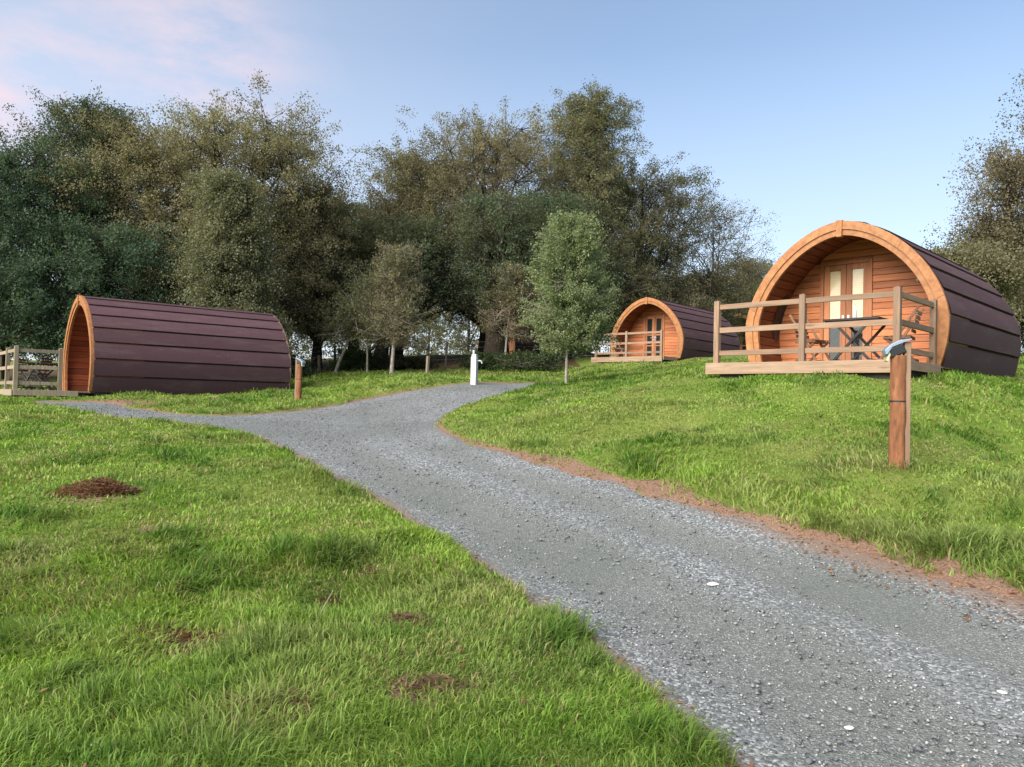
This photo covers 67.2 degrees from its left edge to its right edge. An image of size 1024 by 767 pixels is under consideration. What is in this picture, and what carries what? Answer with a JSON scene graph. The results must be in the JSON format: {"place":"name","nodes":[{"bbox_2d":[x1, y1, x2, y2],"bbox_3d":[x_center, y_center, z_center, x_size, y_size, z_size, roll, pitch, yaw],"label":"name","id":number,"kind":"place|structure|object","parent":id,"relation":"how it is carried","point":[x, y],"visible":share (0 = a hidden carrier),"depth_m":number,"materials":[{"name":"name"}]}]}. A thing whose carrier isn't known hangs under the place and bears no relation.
{"place":"outdoors","nodes":[
{"label":"outdoors","id":0,"kind":"place"},
{"bbox_2d":[0,353,1023,766],"bbox_3d":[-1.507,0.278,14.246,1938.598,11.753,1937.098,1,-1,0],"label":"ground","id":1,"kind":"structure","parent":0,"point":[648,487],"depth_m":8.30,"materials":[{"name":"green plant"}]},
{"bbox_2d":[10,295,60,360],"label":"hawthorn tree","id":2,"kind":"object","parent":1,"relation":"on","point":[51,356],"visible":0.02,"depth_m":71.84,"materials":[{"name":"green plant"}]},
{"bbox_2d":[0,345,87,397],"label":"timber deck","id":3,"kind":"structure","parent":1,"relation":"on","point":[15,382],"depth_m":20.39,"materials":[{"name":"brown wood"}]},
{"bbox_2d":[13,356,43,389],"bbox_3d":[-13.477,-0.286,21.455,0.636,0.954,0.455,1,-1,10],"label":"folding chair","id":4,"kind":"object","parent":3,"relation":"on","point":[22,370],"visible":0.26,"depth_m":21.52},
{"bbox_2d":[20,355,54,389],"bbox_3d":[-12.698,-0.287,20.608,0.636,0.954,0.455,1,-1,10],"label":"folding chair","id":5,"kind":"object","parent":3,"relation":"on","point":[27,375],"visible":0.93,"depth_m":20.50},
{"bbox_2d":[23,362,57,390],"bbox_3d":[-12.963,-0.187,21.264,0.800,0.771,0.712,2,-1,-20],"label":"bistro table","id":6,"kind":"object","parent":3,"relation":"on","point":[43,377],"visible":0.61,"depth_m":21.07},
{"bbox_2d":[0,127,143,379],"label":"alder tree","id":7,"kind":"object","parent":1,"relation":"on","point":[13,203],"visible":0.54,"depth_m":29.49,"materials":[{"name":"green plant"}]},
{"bbox_2d":[0,80,164,238],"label":"alder tree","id":8,"kind":"object","parent":1,"relation":"on","point":[66,139],"visible":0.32,"depth_m":31.82,"materials":[{"name":"green plant"}]},
{"bbox_2d":[44,474,144,499],"bbox_3d":[-4.158,1.030,7.679,0.920,0.262,0.597,2,-2,-31],"label":"molehill","id":9,"kind":"object","parent":1,"relation":"on","point":[102,485],"visible":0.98,"depth_m":7.59,"materials":[{"name":"brown soil"}]},
{"bbox_2d":[0,207,191,369],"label":"alder tree","id":10,"kind":"object","parent":1,"relation":"on","point":[84,239],"visible":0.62,"depth_m":27.83,"materials":[{"name":"green plant"}]},
{"bbox_2d":[14,100,269,304],"bbox_3d":[-15.638,-5.762,33.221,10.235,11.648,9.244,1,-1,0],"label":"willow tree","id":11,"kind":"object","parent":1,"relation":"on","point":[148,144],"visible":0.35,"depth_m":31.20,"materials":[{"name":"green plant"}]},
{"bbox_2d":[98,624,231,655],"bbox_3d":[-1.941,1.455,4.402,0.921,0.105,0.498,1,-1,0],"label":"bracken clump","id":12,"kind":"object","parent":1,"relation":"on","point":[185,636],"visible":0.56,"depth_m":4.40,"materials":[{"name":"green plant"}]},
{"bbox_2d":[62,295,290,396],"bbox_3d":[-10.447,-0.970,24.145,5.750,3.005,3.807,3,-2,-40],"label":"camping pod","id":13,"kind":"object","parent":1,"relation":"on","point":[115,345],"visible":0.97,"depth_m":22.86,"materials":[{"name":"wood"}]},
{"bbox_2d":[158,162,300,339],"bbox_3d":[-10.569,-3.850,28.649,4.948,8.421,4.494,3,-2,-41],"label":"birch tree","id":14,"kind":"object","parent":1,"relation":"on","point":[227,253],"visible":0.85,"depth_m":27.91,"materials":[{"name":"green plant"}]},
{"bbox_2d":[91,69,382,354],"bbox_3d":[-11.510,-6.141,33.923,11.674,12.196,12.693,1,-1,0],"label":"willow tree","id":15,"kind":"object","parent":1,"relation":"on","point":[261,164],"visible":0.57,"depth_m":32.46,"materials":[{"name":"green plant"}]},
{"bbox_2d":[194,686,337,735],"bbox_3d":[-1.129,1.459,3.483,0.656,0.145,0.536,1,-1,0],"label":"bracken clump","id":16,"kind":"object","parent":1,"relation":"on","point":[300,701],"visible":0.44,"depth_m":3.48,"materials":[{"name":"green plant"}]},
{"bbox_2d":[294,358,305,398],"bbox_3d":[-5.649,-0.021,20.481,0.246,1.316,0.161,1,-1,20],"label":"lamp post","id":17,"kind":"object","parent":1,"relation":"on","point":[299,363],"visible":0.89,"depth_m":20.44,"materials":[{"name":"brown wood"}]},
{"bbox_2d":[290,354,324,377],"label":"bramble shrub","id":18,"kind":"object","parent":1,"relation":"on","point":[306,372],"visible":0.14,"depth_m":30.29,"materials":[{"name":"green plant"}]},
{"bbox_2d":[11,336,611,366],"bbox_3d":[-9.661,-1.220,36.525,28.731,2.668,0.816,1,-1,0],"label":"hedge","id":19,"kind":"object","parent":1,"relation":"on","point":[446,351],"visible":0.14,"depth_m":36.72,"materials":[{"name":"green plant"}]},
{"bbox_2d":[314,590,333,627],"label":"dead stalk","id":20,"kind":"object","parent":1,"relation":"on","point":[325,604],"visible":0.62,"depth_m":4.83,"materials":[{"name":"beige plant"}]},
{"bbox_2d":[261,174,389,368],"bbox_3d":[-9.172,-4.981,36.969,8.698,9.178,7.905,2,-2,-29],"label":"willow tree","id":21,"kind":"object","parent":1,"relation":"on","point":[316,352],"visible":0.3,"depth_m":35.17,"materials":[{"name":"green plant"}]},
{"bbox_2d":[285,326,366,358],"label":"hawthorn tree","id":22,"kind":"object","parent":1,"relation":"on","point":[296,349],"visible":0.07,"depth_m":71.74,"materials":[{"name":"green plant"}]},
{"bbox_2d":[316,592,342,605],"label":"bracken clump","id":23,"kind":"object","parent":1,"relation":"on","point":[332,598],"visible":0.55,"depth_m":5.10,"materials":[{"name":"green plant"}]},
{"bbox_2d":[300,216,403,350],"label":"willow tree","id":24,"kind":"object","parent":1,"relation":"on","point":[365,252],"visible":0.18,"depth_m":35.55,"materials":[{"name":"green plant"}]},
{"bbox_2d":[311,266,403,372],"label":"young birch","id":25,"kind":"object","parent":1,"relation":"on","point":[354,335],"visible":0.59,"depth_m":31.96,"materials":[{"name":"green plant"}]},
{"bbox_2d":[321,346,398,371],"bbox_3d":[-6.742,-0.995,34.651,3.470,1.458,3.010,1,-1,0],"label":"bramble shrub","id":26,"kind":"object","parent":1,"relation":"on","point":[355,358],"visible":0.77,"depth_m":34.13,"materials":[{"name":"green plant"}]},
{"bbox_2d":[320,271,405,371],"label":"young birch","id":27,"kind":"object","parent":1,"relation":"on","point":[357,301],"visible":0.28,"depth_m":32.22,"materials":[{"name":"green plant"}]},
{"bbox_2d":[357,566,382,578],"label":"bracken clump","id":28,"kind":"object","parent":1,"relation":"on","point":[375,570],"visible":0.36,"depth_m":5.56,"materials":[{"name":"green plant"}]},
{"bbox_2d":[302,319,445,358],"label":"hawthorn tree","id":29,"kind":"object","parent":1,"relation":"on","point":[423,344],"visible":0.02,"depth_m":77.82,"materials":[{"name":"green plant"}]},
{"bbox_2d":[348,200,438,348],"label":"willow tree","id":30,"kind":"object","parent":1,"relation":"on","point":[375,229],"depth_m":41.45,"materials":[{"name":"green plant"}]},
{"bbox_2d":[348,238,447,374],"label":"young birch","id":31,"kind":"object","parent":1,"relation":"on","point":[395,327],"visible":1,"depth_m":30.62,"materials":[{"name":"green plant"}]},
{"bbox_2d":[332,208,478,367],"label":"willow tree","id":32,"kind":"object","parent":1,"relation":"on","point":[428,235],"visible":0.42,"depth_m":35.65,"materials":[{"name":"green plant"}]},
{"bbox_2d":[380,610,440,626],"bbox_3d":[-0.648,1.430,4.669,0.450,0.109,0.284,2,-1,-6],"label":"bracken clump","id":33,"kind":"object","parent":1,"relation":"on","point":[406,616],"visible":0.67,"depth_m":4.66,"materials":[{"name":"plant"}]},
{"bbox_2d":[330,124,496,359],"bbox_3d":[-4.758,-6.579,40.381,10.124,11.718,10.675,1,-1,0],"label":"willow tree","id":34,"kind":"object","parent":1,"relation":"on","point":[426,201],"visible":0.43,"depth_m":38.71,"materials":[{"name":"green plant"}]},
{"bbox_2d":[383,352,443,369],"bbox_3d":[-4.622,-0.858,35.101,3.069,1.063,3.142,1,-1,0],"label":"bramble shrub","id":35,"kind":"object","parent":1,"relation":"on","point":[405,362],"visible":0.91,"depth_m":34.54,"materials":[{"name":"green plant"}]},
{"bbox_2d":[356,671,479,705],"bbox_3d":[-0.443,1.442,3.667,0.664,0.127,0.406,1,-1,0],"label":"molehill","id":36,"kind":"object","parent":1,"relation":"on","point":[449,679],"visible":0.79,"depth_m":3.67,"materials":[{"name":"brown soil"}]},
{"bbox_2d":[372,301,478,354],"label":"hawthorn tree","id":37,"kind":"object","parent":1,"relation":"on","point":[437,328],"visible":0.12,"depth_m":80.69,"materials":[{"name":"green plant"}]},
{"bbox_2d":[425,356,429,372],"bbox_3d":[-3.277,-0.596,29.852,0.100,0.950,0.100,5,-3,-45],"label":"marker post","id":38,"kind":"object","parent":1,"relation":"on","point":[427,362],"visible":0.59,"depth_m":29.82,"materials":[{"name":"brown wood"}]},
{"bbox_2d":[404,290,479,354],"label":"hawthorn tree","id":39,"kind":"object","parent":1,"relation":"on","point":[467,339],"visible":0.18,"depth_m":72.04,"materials":[{"name":"green plant"}]},
{"bbox_2d":[470,350,482,384],"bbox_3d":[-1.017,-0.369,22.468,0.349,1.230,0.170,1,-1,20],"label":"standpipe post","id":40,"kind":"object","parent":1,"relation":"on","point":[474,370],"visible":0.93,"depth_m":22.43,"materials":[{"name":"white paint"}]},
{"bbox_2d":[453,350,508,370],"bbox_3d":[-1.199,-0.912,33.931,2.480,1.086,2.508,2,-2,-34],"label":"bramble shrub","id":41,"kind":"object","parent":1,"relation":"on","point":[467,359],"visible":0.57,"depth_m":33.34,"materials":[{"name":"green plant"}]},
{"bbox_2d":[361,95,616,352],"bbox_3d":[-1.695,-7.836,42.964,14.604,13.664,15.014,1,-1,0],"label":"willow tree","id":42,"kind":"object","parent":1,"relation":"on","point":[509,163],"visible":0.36,"depth_m":39.74,"materials":[{"name":"green plant"}]},
{"bbox_2d":[427,185,556,355],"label":"willow tree","id":43,"kind":"object","parent":1,"relation":"on","point":[504,252],"visible":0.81,"depth_m":35.27,"materials":[{"name":"green plant"}]},
{"bbox_2d":[474,261,544,364],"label":"young birch","id":44,"kind":"object","parent":1,"relation":"on","point":[508,323],"visible":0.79,"depth_m":33.56,"materials":[{"name":"green plant"}]},
{"bbox_2d":[0,381,1023,766],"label":"fallen leaves","id":45,"kind":"object","parent":1,"relation":"on","point":[830,569],"visible":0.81,"depth_m":5.23,"materials":[{"name":"brown plant"}]},
{"bbox_2d":[478,348,565,371],"bbox_3d":[0.583,-0.862,32.763,3.946,1.384,3.808,2,-1,-20],"label":"bramble shrub","id":46,"kind":"object","parent":1,"relation":"on","point":[531,361],"visible":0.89,"depth_m":32.23,"materials":[{"name":"green plant"}]},
{"bbox_2d":[478,323,574,353],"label":"camping pod","id":47,"kind":"object","parent":1,"relation":"on","point":[515,345],"visible":0.09,"depth_m":51.60,"materials":[{"name":"wood"}]},
{"bbox_2d":[491,184,625,361],"bbox_3d":[1.815,-5.078,37.422,7.323,8.776,7.024,0,-2,36],"label":"willow tree","id":48,"kind":"object","parent":1,"relation":"on","point":[566,201],"visible":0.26,"depth_m":36.58,"materials":[{"name":"green plant"}]},
{"bbox_2d":[514,202,624,382],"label":"young birch","id":49,"kind":"object","parent":1,"relation":"on","point":[572,312],"visible":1,"depth_m":21.67,"materials":[{"name":"green plant"}]},
{"bbox_2d":[510,74,679,355],"bbox_3d":[3.624,-8.431,41.488,10.745,14.675,11.345,1,-1,0],"label":"birch tree","id":50,"kind":"object","parent":1,"relation":"on","point":[587,175],"visible":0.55,"depth_m":39.96,"materials":[{"name":"green plant"}]},
{"bbox_2d":[591,330,679,362],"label":"timber deck","id":51,"kind":"structure","parent":1,"relation":"on","point":[626,358],"depth_m":33.42,"materials":[{"name":"brown wood"}]},
{"bbox_2d":[609,337,624,356],"bbox_3d":[4.765,-1.605,34.824,0.636,0.954,0.455,2,-2,-29],"label":"folding chair","id":52,"kind":"object","parent":51,"relation":"on","point":[617,349],"visible":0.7,"depth_m":34.71,"materials":[{"name":"brown wood"}]},
{"bbox_2d":[593,148,739,342],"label":"willow tree","id":53,"kind":"object","parent":1,"relation":"on","point":[644,213],"visible":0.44,"depth_m":41.92,"materials":[{"name":"green plant"}]},
{"bbox_2d":[610,297,739,359],"bbox_3d":[7.904,-2.261,36.892,3.807,3.085,5.770,0,-2,41],"label":"camping pod","id":54,"kind":"object","parent":1,"relation":"on","point":[688,331],"visible":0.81,"depth_m":35.59,"materials":[{"name":"wood"}]},
{"bbox_2d":[645,316,654,355],"bbox_3d":[6.429,-2.135,36.021,0.473,2.014,0.099,0,-2,41],"label":"door","id":55,"kind":"structure","parent":54,"relation":"in","point":[649,322],"depth_m":36.04,"materials":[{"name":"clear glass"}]},
{"bbox_2d":[654,316,662,355],"bbox_3d":[6.792,-2.133,35.706,0.473,2.014,0.099,0,-2,41],"label":"door","id":56,"kind":"structure","parent":54,"relation":"in","point":[658,320],"depth_m":35.76,"materials":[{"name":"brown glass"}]},
{"bbox_2d":[607,266,764,347],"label":"hawthorn tree","id":57,"kind":"object","parent":1,"relation":"on","point":[730,316],"visible":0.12,"depth_m":44.94,"materials":[{"name":"green plant"}]},
{"bbox_2d":[659,198,781,311],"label":"birch tree","id":58,"kind":"object","parent":1,"relation":"on","point":[739,254],"visible":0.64,"depth_m":44.79,"materials":[{"name":"green plant"}]},
{"bbox_2d":[695,256,779,316],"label":"hawthorn tree","id":59,"kind":"object","parent":1,"relation":"on","point":[735,268],"visible":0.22,"depth_m":55.31,"materials":[{"name":"green plant"}]},
{"bbox_2d":[729,313,746,349],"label":"camping pod","id":60,"kind":"object","parent":1,"relation":"on","point":[743,342],"visible":0.06,"depth_m":53.15,"materials":[{"name":"wood"}]},
{"bbox_2d":[741,326,746,349],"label":"door","id":61,"kind":"structure","parent":60,"relation":"in","point":[744,341],"depth_m":53.15,"materials":[{"name":"glass"}]},
{"bbox_2d":[705,286,941,378],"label":"timber deck","id":62,"kind":"structure","parent":1,"relation":"on","point":[880,369],"depth_m":12.87,"materials":[{"name":"brown wood"}]},
{"bbox_2d":[789,314,831,360],"bbox_3d":[5.457,-0.789,14.036,0.455,0.954,0.636,2,-2,-33],"label":"folding chair","id":63,"kind":"object","parent":62,"relation":"on","point":[814,341],"visible":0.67,"depth_m":14.05,"materials":[{"name":"brown wood"}]},
{"bbox_2d":[823,316,886,360],"bbox_3d":[5.965,-0.704,13.227,0.920,0.771,0.832,0,-2,45],"label":"bistro table","id":64,"kind":"object","parent":62,"relation":"on","point":[853,338],"visible":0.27,"depth_m":13.07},
{"bbox_2d":[853,304,856,317],"bbox_3d":[5.966,-1.231,13.397,0.066,0.290,0.065,1,-1,0],"label":"bottle","id":65,"kind":"object","parent":64,"relation":"on","point":[854,313],"visible":0.73,"depth_m":13.38,"materials":[{"name":"white glass"}]},
{"bbox_2d":[879,305,924,361],"bbox_3d":[6.491,-0.792,12.859,0.636,0.954,0.455,0,-2,37],"label":"folding chair","id":66,"kind":"object","parent":62,"relation":"on","point":[889,339],"visible":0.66,"depth_m":12.73,"materials":[{"name":"brown wood"}]},
{"bbox_2d":[745,220,1020,376],"bbox_3d":[7.956,-1.455,16.321,3.807,3.085,5.170,0,-2,45],"label":"camping pod","id":67,"kind":"object","parent":1,"relation":"on","point":[978,328],"visible":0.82,"depth_m":15.31,"materials":[{"name":"wood"}]},
{"bbox_2d":[823,264,846,360],"bbox_3d":[6.613,-1.367,15.792,0.443,2.114,0.099,0,-2,45],"label":"door","id":68,"kind":"structure","parent":67,"relation":"in","point":[834,336],"depth_m":15.83,"materials":[{"name":"beige glass"}]},
{"bbox_2d":[845,262,868,359],"bbox_3d":[6.932,-1.367,15.473,0.443,2.114,0.099,0,-2,45],"label":"door","id":69,"kind":"structure","parent":67,"relation":"in","point":[853,284],"depth_m":15.51,"materials":[{"name":"beige glass"}]},
{"bbox_2d":[881,339,911,468],"bbox_3d":[3.767,0.282,7.556,0.246,1.439,0.162,1,-1,12],"label":"lamp post","id":70,"kind":"object","parent":1,"relation":"on","point":[900,409],"visible":0.86,"depth_m":7.50,"materials":[{"name":"brown wood"}]},
{"bbox_2d":[920,135,1023,320],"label":"ash tree","id":71,"kind":"object","parent":1,"relation":"on","point":[992,169],"visible":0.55,"depth_m":28.94,"materials":[{"name":"green plant"}]},
{"bbox_2d":[921,234,1023,339],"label":"hazel bush","id":72,"kind":"object","parent":1,"relation":"on","point":[999,275],"visible":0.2,"depth_m":24.59,"materials":[{"name":"green plant"}]},
{"bbox_2d":[940,214,1023,353],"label":"ash tree","id":73,"kind":"object","parent":1,"relation":"on","point":[1021,323],"visible":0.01,"depth_m":31.30,"materials":[{"name":"green plant"}]},
{"bbox_2d":[963,68,1023,296],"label":"ash tree","id":74,"kind":"object","parent":1,"relation":"on","point":[1012,139],"visible":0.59,"depth_m":28.14,"materials":[{"name":"green plant"}]},
{"bbox_2d":[0,0,1023,359],"label":"sky","id":75,"kind":"structure","parent":0,"point":[816,114],"materials":[{"name":"blue"}]},
{"bbox_2d":[35,382,1023,766],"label":"gravel road","id":76,"kind":"structure","parent":0,"point":[977,648],"depth_m":5.01,"materials":[{"name":"grey gravel"}]},
{"bbox_2d":[707,582,718,585],"bbox_3d":[1.406,1.402,5.383,0.094,0.021,0.055,2,-1,-18],"label":"stone","id":77,"kind":"object","parent":76,"relation":"on","point":[712,583],"visible":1,"depth_m":5.37,"materials":[{"name":"white stone"}]},
{"bbox_2d":[997,690,1007,693],"bbox_3d":[2.266,1.427,3.562,0.028,0.011,0.046,2,-2,-39],"label":"stone","id":78,"kind":"object","parent":76,"relation":"on","point":[1002,692],"visible":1,"depth_m":3.55,"materials":[{"name":"white stone"}]}
]}

